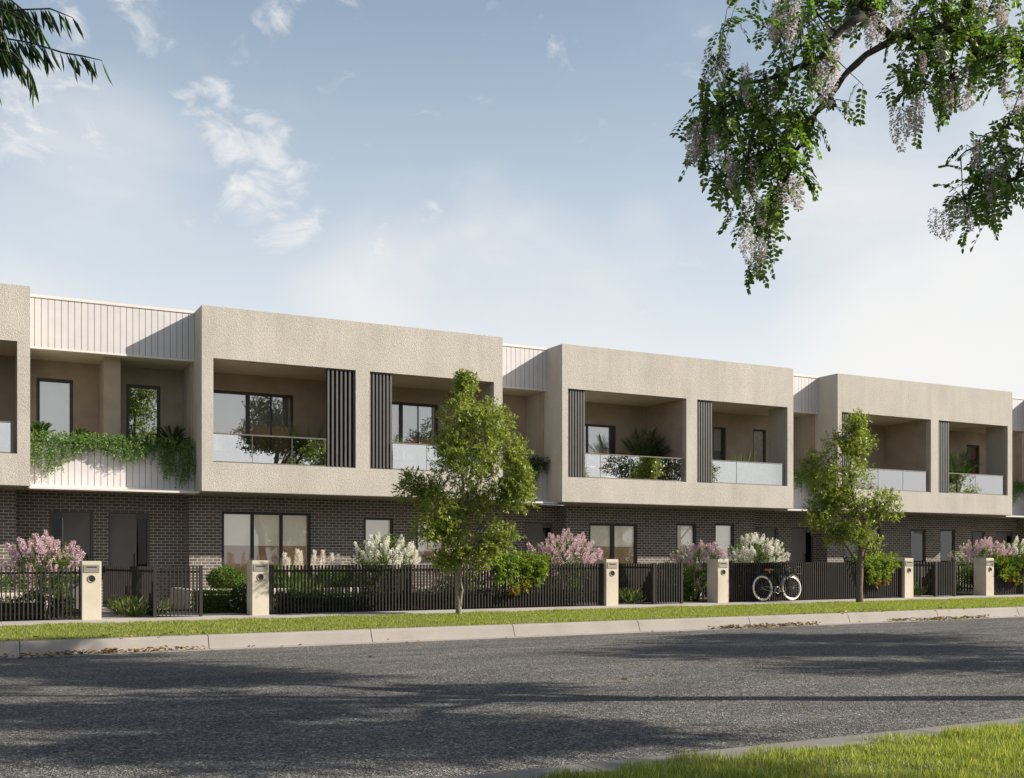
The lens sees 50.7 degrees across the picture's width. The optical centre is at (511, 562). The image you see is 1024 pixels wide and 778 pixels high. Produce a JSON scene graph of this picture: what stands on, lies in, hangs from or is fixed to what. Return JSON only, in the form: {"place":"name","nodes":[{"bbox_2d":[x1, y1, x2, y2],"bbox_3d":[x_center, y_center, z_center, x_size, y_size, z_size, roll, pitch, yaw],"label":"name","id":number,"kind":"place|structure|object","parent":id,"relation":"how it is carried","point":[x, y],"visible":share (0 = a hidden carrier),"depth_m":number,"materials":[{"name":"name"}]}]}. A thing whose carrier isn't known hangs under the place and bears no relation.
{"place":"outdoors","nodes":[
{"label":"outdoors","id":0,"kind":"place"},
{"bbox_2d":[77,608,128,617],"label":"garden path","id":1,"kind":"structure","parent":0,"point":[105,613],"depth_m":22.16,"materials":[{"name":"concrete"}]},
{"bbox_2d":[280,414,325,437],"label":"potted grass","id":2,"kind":"object","parent":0,"point":[295,433],"depth_m":26.77,"materials":[{"name":"green plant"}]},
{"bbox_2d":[274,548,341,596],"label":"pampas grass","id":3,"kind":"object","parent":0,"point":[312,562],"depth_m":23.86,"materials":[{"name":"white plant"}]},
{"bbox_2d":[0,617,1023,777],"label":"road","id":4,"kind":"structure","parent":0,"point":[441,709],"depth_m":10.23,"materials":[{"name":"grey asphalt"}]},
{"bbox_2d":[0,606,1023,658],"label":"kerb","id":5,"kind":"structure","parent":4,"relation":"on","point":[303,638],"depth_m":18.39,"materials":[{"name":"concrete"}]},
{"bbox_2d":[0,631,206,657],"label":"fallen leaves","id":6,"kind":"object","parent":5,"relation":"on","point":[111,650],"visible":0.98,"depth_m":15.70,"materials":[{"name":"brown plant"}]},
{"bbox_2d":[707,621,820,628],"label":"fallen leaves","id":7,"kind":"object","parent":5,"relation":"on","point":[763,625],"visible":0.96,"depth_m":21.21,"materials":[{"name":"brown plant"}]},
{"bbox_2d":[804,607,994,620],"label":"fallen leaves","id":8,"kind":"object","parent":5,"relation":"on","point":[940,618],"visible":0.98,"depth_m":23.47,"materials":[{"name":"brown plant"}]},
{"bbox_2d":[247,615,1017,713],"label":"fallen leaves","id":9,"kind":"object","parent":4,"relation":"on","point":[281,646],"visible":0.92,"depth_m":16.34,"materials":[{"name":"brown plant"}]},
{"bbox_2d":[449,717,1023,777],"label":"kerb","id":10,"kind":"structure","parent":4,"relation":"on","point":[612,764],"depth_m":7.20,"materials":[{"name":"concrete"}]},
{"bbox_2d":[0,596,1023,642],"bbox_3d":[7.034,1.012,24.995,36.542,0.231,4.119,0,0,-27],"label":"grass","id":11,"kind":"structure","parent":0,"point":[294,624],"depth_m":20.62,"materials":[{"name":"green plant"}]},
{"bbox_2d":[390,368,540,613],"bbox_3d":[-0.976,-1.445,22.563,3.210,5.278,1.848,0,0,-1],"label":"street tree","id":12,"kind":"object","parent":11,"relation":"on","point":[514,484],"visible":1,"depth_m":22.47,"materials":[{"name":"green plant"}]},
{"bbox_2d":[797,408,905,602],"bbox_3d":[8.726,-1.428,27.820,2.714,5.140,1.684,0,0,19],"label":"street tree","id":13,"kind":"object","parent":11,"relation":"on","point":[830,498],"visible":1,"depth_m":27.77,"materials":[{"name":"green plant"}]},
{"bbox_2d":[0,594,1023,625],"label":"footpath","id":14,"kind":"structure","parent":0,"point":[148,619],"depth_m":23.36,"materials":[{"name":"concrete"}]},
{"bbox_2d":[0,566,79,619],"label":"slat fence","id":15,"kind":"object","parent":14,"relation":"on","point":[45,613],"visible":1,"depth_m":20.13,"materials":[{"name":"brown metal"}]},
{"bbox_2d":[79,561,100,619],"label":"letterbox pillar","id":16,"kind":"structure","parent":14,"relation":"on","point":[90,590],"depth_m":20.43,"materials":[{"name":"concrete"}]},
{"bbox_2d":[153,565,202,617],"bbox_3d":[-6.583,0.587,21.297,0.940,1.059,0.097,0,0,-27],"label":"slat fence","id":17,"kind":"object","parent":14,"relation":"on","point":[173,610],"visible":0.93,"depth_m":21.27,"materials":[{"name":"brown metal"}]},
{"bbox_2d":[247,560,268,614],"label":"letterbox pillar","id":18,"kind":"structure","parent":14,"relation":"on","point":[257,587],"depth_m":21.92,"materials":[{"name":"concrete"}]},
{"bbox_2d":[269,563,603,614],"bbox_3d":[-1.411,0.562,23.987,8.060,1.088,0.112,0,0,-27],"label":"slat fence","id":19,"kind":"object","parent":14,"relation":"on","point":[495,602],"visible":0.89,"depth_m":23.69,"materials":[{"name":"brown metal"}]},
{"bbox_2d":[597,559,617,605],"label":"letterbox pillar","id":20,"kind":"structure","parent":14,"relation":"on","point":[610,582],"depth_m":25.79,"materials":[{"name":"concrete"}]},
{"bbox_2d":[652,563,682,603],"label":"slat fence","id":21,"kind":"object","parent":14,"relation":"on","point":[654,582],"visible":0.95,"depth_m":26.69,"materials":[{"name":"grey metal"}]},
{"bbox_2d":[707,559,728,602],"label":"letterbox pillar","id":22,"kind":"structure","parent":14,"relation":"on","point":[717,580],"depth_m":27.36,"materials":[{"name":"concrete"}]},
{"bbox_2d":[752,561,801,600],"bbox_3d":[6.881,0.468,28.043,1.649,1.031,0.476,0,0,-27],"label":"bicycle","id":23,"kind":"object","parent":14,"relation":"on","point":[782,580],"visible":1,"depth_m":28.03,"materials":[{"name":"black paint"}]},
{"bbox_2d":[729,562,901,600],"bbox_3d":[8.181,0.517,28.962,6.170,1.081,0.112,0,0,-27],"label":"slat fence","id":24,"kind":"object","parent":14,"relation":"on","point":[831,580],"visible":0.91,"depth_m":28.84,"materials":[{"name":"brown metal"}]},
{"bbox_2d":[893,558,912,597],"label":"letterbox pillar","id":25,"kind":"structure","parent":14,"relation":"on","point":[907,577],"depth_m":30.33,"materials":[{"name":"concrete"}]},
{"bbox_2d":[933,561,955,596],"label":"slat fence","id":26,"kind":"object","parent":14,"relation":"on","point":[944,578],"visible":0.96,"depth_m":31.15,"materials":[{"name":"grey metal"}]},
{"bbox_2d":[974,558,993,595],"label":"letterbox pillar","id":27,"kind":"structure","parent":14,"relation":"on","point":[983,576],"depth_m":31.90,"materials":[{"name":"concrete"}]},
{"bbox_2d":[994,561,1023,593],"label":"slat fence","id":28,"kind":"object","parent":14,"relation":"on","point":[1001,586],"visible":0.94,"depth_m":32.35,"materials":[{"name":"brown metal"}]},
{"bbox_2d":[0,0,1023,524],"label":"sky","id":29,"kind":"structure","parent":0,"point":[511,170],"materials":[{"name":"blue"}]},
{"bbox_2d":[44,589,1009,619],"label":"garden soil","id":30,"kind":"structure","parent":0,"point":[971,593],"depth_m":25.49,"materials":[{"name":"brown soil"}]},
{"bbox_2d":[0,283,29,592],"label":"townhouse","id":31,"kind":"structure","parent":30,"relation":"on","point":[14,388],"depth_m":23.02,"materials":[{"name":"paint"}]},
{"bbox_2d":[0,594,77,620],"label":"hedge","id":32,"kind":"object","parent":30,"relation":"on","point":[25,608],"visible":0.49,"depth_m":20.53,"materials":[{"name":"green plant"}]},
{"bbox_2d":[0,529,85,618],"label":"flowering shrub","id":33,"kind":"object","parent":30,"relation":"on","point":[51,549],"visible":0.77,"depth_m":20.89,"materials":[{"name":"pink plant"}]},
{"bbox_2d":[16,294,198,608],"bbox_3d":[-10.631,-2.283,27.408,3.960,7.285,7.550,0,0,-27],"label":"townhouse bay","id":34,"kind":"object","parent":30,"relation":"on","point":[102,367],"visible":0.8,"depth_m":25.25,"materials":[{"name":"paint"}]},
{"bbox_2d":[30,421,56,441],"bbox_3d":[-10.586,-2.913,24.271,1.010,0.564,0.631,0,0,-42],"label":"planter palm","id":35,"kind":"object","parent":34,"relation":"on","point":[38,428],"visible":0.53,"depth_m":24.11,"materials":[{"name":"green plant"}]},
{"bbox_2d":[36,378,72,442],"bbox_3d":[-10.791,-3.380,25.500,0.800,1.880,0.140,0,0,-27],"label":"window","id":36,"kind":"structure","parent":34,"relation":"in","point":[54,397],"depth_m":25.56,"materials":[{"name":"grey glass"}]},
{"bbox_2d":[49,511,92,606],"bbox_3d":[-10.274,-0.074,25.188,0.950,2.233,0.141,0,0,-27],"label":"front door","id":37,"kind":"structure","parent":34,"relation":"in","point":[65,526],"depth_m":25.20,"materials":[{"name":"grey glass"}]},
{"bbox_2d":[30,428,195,488],"bbox_3d":[-9.065,-2.344,24.663,3.859,1.271,0.782,0,0,-27],"label":"trailing plant","id":38,"kind":"object","parent":34,"relation":"in","point":[149,446],"visible":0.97,"depth_m":24.55,"materials":[{"name":"green plant"}]},
{"bbox_2d":[108,512,149,565],"bbox_3d":[-9.142,-0.076,25.775,0.940,2.227,0.141,0,0,-27],"label":"front door","id":39,"kind":"structure","parent":34,"relation":"in","point":[128,533],"depth_m":25.76,"materials":[{"name":"grey wood"}]},
{"bbox_2d":[126,384,159,446],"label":"window","id":40,"kind":"structure","parent":34,"relation":"in","point":[142,401],"depth_m":27.70,"materials":[{"name":"glass"}]},
{"bbox_2d":[153,425,190,451],"bbox_3d":[-8.070,-2.906,25.465,1.117,0.688,0.877,0,0,-27],"label":"planter palm","id":41,"kind":"object","parent":34,"relation":"in","point":[175,434],"visible":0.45,"depth_m":25.44,"materials":[{"name":"green plant"}]},
{"bbox_2d":[103,566,152,614],"bbox_3d":[-8.272,0.561,23.253,0.044,0.970,4.917,0,0,-32],"label":"dividing fence","id":42,"kind":"object","parent":30,"relation":"on","point":[121,581],"visible":0.74,"depth_m":22.99,"materials":[{"name":"brown metal"}]},
{"bbox_2d":[105,593,151,616],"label":"strappy plant","id":43,"kind":"object","parent":30,"relation":"on","point":[125,606],"visible":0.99,"depth_m":21.31,"materials":[{"name":"green plant"}]},
{"bbox_2d":[147,595,180,615],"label":"strappy plant","id":44,"kind":"object","parent":30,"relation":"on","point":[164,605],"visible":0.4,"depth_m":21.70,"materials":[{"name":"green plant"}]},
{"bbox_2d":[188,587,246,612],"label":"hedge","id":45,"kind":"object","parent":30,"relation":"on","point":[215,601],"visible":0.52,"depth_m":23.02,"materials":[{"name":"green plant"}]},
{"bbox_2d":[204,565,246,588],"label":"ball hedge","id":46,"kind":"object","parent":30,"relation":"on","point":[235,575],"visible":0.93,"depth_m":24.66,"materials":[{"name":"green plant"}]},
{"bbox_2d":[227,582,246,614],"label":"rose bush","id":47,"kind":"object","parent":30,"relation":"on","point":[235,591],"visible":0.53,"depth_m":22.46,"materials":[{"name":"green plant"}]},
{"bbox_2d":[171,587,364,611],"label":"garden wall","id":48,"kind":"structure","parent":30,"relation":"on","point":[229,591],"depth_m":24.70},
{"bbox_2d":[274,564,309,587],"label":"ball hedge","id":49,"kind":"object","parent":30,"relation":"on","point":[288,577],"visible":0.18,"depth_m":25.36,"materials":[{"name":"green plant"}]},
{"bbox_2d":[313,566,357,587],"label":"ball hedge","id":50,"kind":"object","parent":30,"relation":"on","point":[337,578],"visible":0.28,"depth_m":25.86,"materials":[{"name":"green plant"}]},
{"bbox_2d":[274,591,403,612],"bbox_3d":[-3.936,0.837,23.631,3.289,0.503,0.723,0,0,-27],"label":"hedge","id":51,"kind":"object","parent":30,"relation":"on","point":[331,601],"visible":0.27,"depth_m":23.41,"materials":[{"name":"green plant"}]},
{"bbox_2d":[183,305,502,588],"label":"townhouse","id":52,"kind":"structure","parent":30,"relation":"on","point":[267,489],"depth_m":26.68,"materials":[{"name":"paint"}]},
{"bbox_2d":[213,390,292,435],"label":"window","id":53,"kind":"structure","parent":52,"relation":"in","point":[235,412],"depth_m":27.50,"materials":[{"name":"grey glass"}]},
{"bbox_2d":[221,511,310,587],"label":"window","id":54,"kind":"structure","parent":52,"relation":"in","point":[245,536],"depth_m":27.02,"materials":[{"name":"glass"}]},
{"bbox_2d":[364,517,392,563],"bbox_3d":[-3.508,-0.565,28.150,0.810,1.210,0.140,0,0,-27],"label":"window","id":55,"kind":"structure","parent":52,"relation":"in","point":[372,525],"depth_m":28.21,"materials":[{"name":"glass"}]},
{"bbox_2d":[392,402,437,450],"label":"window","id":56,"kind":"structure","parent":52,"relation":"in","point":[413,422],"depth_m":29.44,"materials":[{"name":"glass"}]},
{"bbox_2d":[388,519,444,562],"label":"window","id":57,"kind":"structure","parent":52,"relation":"in","point":[423,549],"depth_m":28.92,"materials":[{"name":"grey glass"}]},
{"bbox_2d":[337,565,412,608],"bbox_3d":[-3.384,0.538,25.674,0.044,0.970,4.708,0,0,-31],"label":"dividing fence","id":58,"kind":"object","parent":30,"relation":"on","point":[390,583],"visible":0.22,"depth_m":24.11,"materials":[{"name":"brown metal"}]},
{"bbox_2d":[348,532,420,601],"bbox_3d":[-2.898,0.200,24.648,1.676,1.796,1.783,0,0,-27],"label":"flowering shrub","id":59,"kind":"object","parent":30,"relation":"on","point":[410,553],"visible":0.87,"depth_m":24.28,"materials":[{"name":"grey plant"}]},
{"bbox_2d":[428,551,492,591],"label":"flowering shrub","id":60,"kind":"object","parent":30,"relation":"on","point":[462,577],"visible":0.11,"depth_m":25.68,"materials":[{"name":"green plant"}]},
{"bbox_2d":[413,587,587,608],"bbox_3d":[-0.364,0.828,25.469,4.735,0.519,0.728,0,0,-27],"label":"hedge","id":61,"kind":"object","parent":30,"relation":"on","point":[492,598],"visible":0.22,"depth_m":25.21,"materials":[{"name":"green plant"}]},
{"bbox_2d":[466,343,560,592],"bbox_3d":[-1.115,-2.283,32.343,3.400,7.285,7.550,0,0,-27],"label":"townhouse bay","id":62,"kind":"object","parent":30,"relation":"on","point":[524,371],"visible":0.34,"depth_m":30.10,"materials":[{"name":"paint"}]},
{"bbox_2d":[476,521,505,584],"bbox_3d":[-0.618,-0.072,30.201,0.950,2.137,0.130,0,0,-27],"label":"front door","id":63,"kind":"structure","parent":62,"relation":"in","point":[479,527],"depth_m":30.14,"materials":[{"name":"grey glass"}]},
{"bbox_2d":[503,454,550,494],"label":"trailing plant","id":64,"kind":"object","parent":62,"relation":"in","point":[533,459],"visible":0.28,"depth_m":29.52,"materials":[{"name":"green plant"}]},
{"bbox_2d":[524,522,552,592],"bbox_3d":[0.723,-0.075,30.896,0.930,2.131,0.130,0,0,-27],"label":"front door","id":65,"kind":"structure","parent":62,"relation":"in","point":[535,533],"depth_m":30.84,"materials":[{"name":"grey glass"}]},
{"bbox_2d":[487,549,553,606],"bbox_3d":[0.054,0.336,24.803,1.799,1.403,0.840,0,0,-27],"label":"draping shrub","id":66,"kind":"object","parent":30,"relation":"on","point":[539,567],"visible":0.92,"depth_m":24.68,"materials":[{"name":"green plant"}]},
{"bbox_2d":[527,528,603,592],"bbox_3d":[1.249,0.133,26.742,1.864,1.982,1.885,0,0,30],"label":"flowering shrub","id":67,"kind":"object","parent":30,"relation":"on","point":[586,557],"visible":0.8,"depth_m":26.43,"materials":[{"name":"pink plant"}]},
{"bbox_2d":[549,563,651,602],"bbox_3d":[2.262,0.512,28.602,0.044,0.970,4.708,0,0,-31],"label":"dividing fence","id":68,"kind":"object","parent":30,"relation":"on","point":[637,576],"visible":0.39,"depth_m":27.14,"materials":[{"name":"brown metal"}]},
{"bbox_2d":[582,585,646,603],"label":"strappy plant","id":69,"kind":"object","parent":30,"relation":"on","point":[628,596],"visible":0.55,"depth_m":26.70,"materials":[{"name":"green plant"}]},
{"bbox_2d":[527,344,792,578],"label":"townhouse","id":70,"kind":"structure","parent":30,"relation":"on","point":[694,485],"depth_m":31.38,"materials":[{"name":"paint"}]},
{"bbox_2d":[585,424,614,453],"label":"window","id":71,"kind":"structure","parent":70,"relation":"in","point":[600,439],"depth_m":32.19,"materials":[{"name":"glass"}]},
{"bbox_2d":[589,523,636,563],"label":"window","id":72,"kind":"structure","parent":70,"relation":"in","point":[617,541],"depth_m":31.72,"materials":[{"name":"glass"}]},
{"bbox_2d":[620,426,669,456],"bbox_3d":[3.708,-2.984,31.578,2.294,1.989,1.604,0,0,-27],"label":"potted palm","id":73,"kind":"object","parent":70,"relation":"on","point":[650,451],"visible":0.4,"depth_m":31.45,"materials":[{"name":"green plant"}]},
{"bbox_2d":[677,523,695,562],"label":"window","id":74,"kind":"structure","parent":70,"relation":"in","point":[683,529],"depth_m":32.74,"materials":[{"name":"grey glass"}]},
{"bbox_2d":[691,523,732,562],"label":"window","id":75,"kind":"structure","parent":70,"relation":"in","point":[723,532],"depth_m":33.43,"materials":[{"name":"grey glass"}]},
{"bbox_2d":[713,427,724,459],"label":"window","id":76,"kind":"structure","parent":70,"relation":"in","point":[718,432],"depth_m":34.20,"materials":[{"name":"glass"}]},
{"bbox_2d":[657,579,696,600],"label":"hedge","id":77,"kind":"object","parent":30,"relation":"on","point":[687,593],"visible":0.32,"depth_m":28.64,"materials":[{"name":"green plant"}]},
{"bbox_2d":[662,541,727,600],"bbox_3d":[4.890,0.224,28.834,1.761,1.675,1.714,0,0,25],"label":"flowering shrub","id":78,"kind":"object","parent":30,"relation":"on","point":[690,559],"visible":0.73,"depth_m":28.59,"materials":[{"name":"pink plant"}]},
{"bbox_2d":[662,563,768,599],"bbox_3d":[5.520,0.496,30.292,0.044,0.970,4.708,0,0,-31],"label":"dividing fence","id":79,"kind":"object","parent":30,"relation":"on","point":[732,577],"visible":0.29,"depth_m":29.46,"materials":[{"name":"brown metal"}]},
{"bbox_2d":[727,532,790,573],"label":"flowering shrub","id":80,"kind":"object","parent":30,"relation":"on","point":[770,548],"visible":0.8,"depth_m":29.18,"materials":[{"name":"grey plant"}]},
{"bbox_2d":[750,374,825,583],"bbox_3d":[7.630,-2.283,36.877,3.300,7.285,7.550,0,0,-27],"label":"townhouse bay","id":81,"kind":"object","parent":30,"relation":"on","point":[791,534],"visible":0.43,"depth_m":34.76,"materials":[{"name":"paint"}]},
{"bbox_2d":[753,429,764,461],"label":"window","id":82,"kind":"structure","parent":81,"relation":"in","point":[758,435],"depth_m":34.89,"materials":[{"name":"grey glass"}]},
{"bbox_2d":[755,527,776,562],"bbox_3d":[8.113,-0.092,34.729,0.940,2.096,0.130,0,0,-27],"label":"front door","id":83,"kind":"structure","parent":81,"relation":"in","point":[769,532],"depth_m":34.74,"materials":[{"name":"grey glass"}]},
{"bbox_2d":[791,527,812,583],"bbox_3d":[9.465,-0.095,35.424,0.980,2.089,0.141,0,0,-27],"label":"front door","id":84,"kind":"structure","parent":81,"relation":"in","point":[801,541],"depth_m":35.42,"materials":[{"name":"grey glass"}]},
{"bbox_2d":[793,468,817,498],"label":"trailing plant","id":85,"kind":"object","parent":81,"relation":"on","point":[797,476],"visible":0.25,"depth_m":33.87,"materials":[{"name":"green plant"}]},
{"bbox_2d":[811,562,933,595],"bbox_3d":[10.935,0.471,33.100,0.044,0.970,4.708,0,0,-31],"label":"dividing fence","id":86,"kind":"object","parent":30,"relation":"on","point":[923,574],"visible":0.21,"depth_m":31.36,"materials":[{"name":"brown metal"}]},
{"bbox_2d":[848,552,901,587],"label":"draping shrub","id":87,"kind":"object","parent":30,"relation":"on","point":[881,567],"visible":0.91,"depth_m":29.79,"materials":[{"name":"green plant"}]},
{"bbox_2d":[793,373,1011,584],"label":"townhouse","id":88,"kind":"structure","parent":30,"relation":"on","point":[919,428],"depth_m":36.04,"materials":[{"name":"paint"}]},
{"bbox_2d":[843,528,879,561],"bbox_3d":[11.593,-0.285,35.948,1.680,1.690,0.080,0,0,-27],"label":"window","id":89,"kind":"structure","parent":88,"relation":"in","point":[845,552],"depth_m":35.86,"materials":[{"name":"glass"}]},
{"bbox_2d":[910,529,924,561],"bbox_3d":[13.901,-0.490,37.145,0.740,1.300,0.080,0,0,-27],"label":"window","id":90,"kind":"structure","parent":88,"relation":"in","point":[917,536],"depth_m":37.17,"materials":[{"name":"grey glass"}]},
{"bbox_2d":[940,529,953,561],"bbox_3d":[15.175,-0.500,37.805,0.750,1.320,0.080,0,0,-27],"label":"window","id":91,"kind":"structure","parent":88,"relation":"in","point":[946,535],"depth_m":37.82,"materials":[{"name":"glass"}]},
{"bbox_2d":[949,449,981,473],"bbox_3d":[15.420,-2.955,37.453,2.322,1.930,1.662,0,0,-27],"label":"potted palm","id":92,"kind":"object","parent":88,"relation":"on","point":[964,468],"visible":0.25,"depth_m":37.15,"materials":[{"name":"green plant"}]},
{"bbox_2d":[956,562,973,591],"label":"dividing fence","id":93,"kind":"object","parent":30,"relation":"on","point":[965,588],"visible":0.14,"depth_m":34.57,"materials":[{"name":"brown metal"}]},
{"bbox_2d":[947,537,1013,592],"bbox_3d":[14.543,0.108,33.652,2.115,1.827,2.011,0,0,8],"label":"flowering shrub","id":94,"kind":"object","parent":30,"relation":"on","point":[997,549],"visible":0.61,"depth_m":33.42,"materials":[{"name":"pink plant"}]},
{"bbox_2d":[964,397,1023,587],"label":"townhouse bay","id":95,"kind":"object","parent":30,"relation":"on","point":[1000,529],"visible":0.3,"depth_m":39.31,"materials":[{"name":"paint"}]},
{"bbox_2d":[966,445,978,473],"bbox_3d":[16.748,-3.160,39.409,0.700,2.240,0.080,0,0,-27],"label":"window","id":96,"kind":"structure","parent":95,"relation":"in","point":[973,453],"depth_m":39.46,"materials":[{"name":"glass"}]},
{"bbox_2d":[971,531,983,587],"bbox_3d":[16.802,-0.113,39.229,0.850,2.054,0.141,0,0,-27],"label":"front door","id":97,"kind":"structure","parent":95,"relation":"in","point":[974,534],"depth_m":39.24,"materials":[{"name":"grey glass"}]},
{"bbox_2d":[996,531,1012,550],"bbox_3d":[18.122,-0.116,39.919,0.970,2.048,0.130,0,0,-27],"label":"window","id":98,"kind":"structure","parent":95,"relation":"in","point":[1007,537],"depth_m":39.93,"materials":[{"name":"grey glass"}]},
{"bbox_2d":[1012,480,1023,505],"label":"trailing plant","id":99,"kind":"object","parent":95,"relation":"on","point":[1015,486],"visible":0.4,"depth_m":38.47,"materials":[{"name":"green plant"}]},
{"bbox_2d":[983,553,1023,585],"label":"draping shrub","id":100,"kind":"object","parent":30,"relation":"on","point":[1003,559],"visible":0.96,"depth_m":32.23,"materials":[{"name":"green plant"}]},
{"bbox_2d":[1001,535,1023,557],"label":"flowering shrub","id":101,"kind":"object","parent":30,"relation":"on","point":[1016,548],"visible":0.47,"depth_m":34.74,"materials":[{"name":"grey plant"}]},
{"bbox_2d":[1012,431,1023,556],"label":"townhouse","id":102,"kind":"structure","parent":30,"relation":"on","point":[1020,527],"depth_m":39.37,"materials":[{"name":"paint"}]},
{"bbox_2d":[496,718,1023,777],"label":"grass","id":103,"kind":"structure","parent":0,"point":[891,765],"depth_m":6.80,"materials":[{"name":"green plant"}]},
{"bbox_2d":[0,0,111,105],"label":"willowy tree","id":104,"kind":"object","parent":103,"relation":"on","point":[12,16],"visible":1,"depth_m":4.19,"materials":[{"name":"green plant"}]},
{"bbox_2d":[669,0,1023,295],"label":"flowering tree","id":105,"kind":"object","parent":103,"relation":"on","point":[957,26],"visible":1,"depth_m":9.16,"materials":[{"name":"green plant"}]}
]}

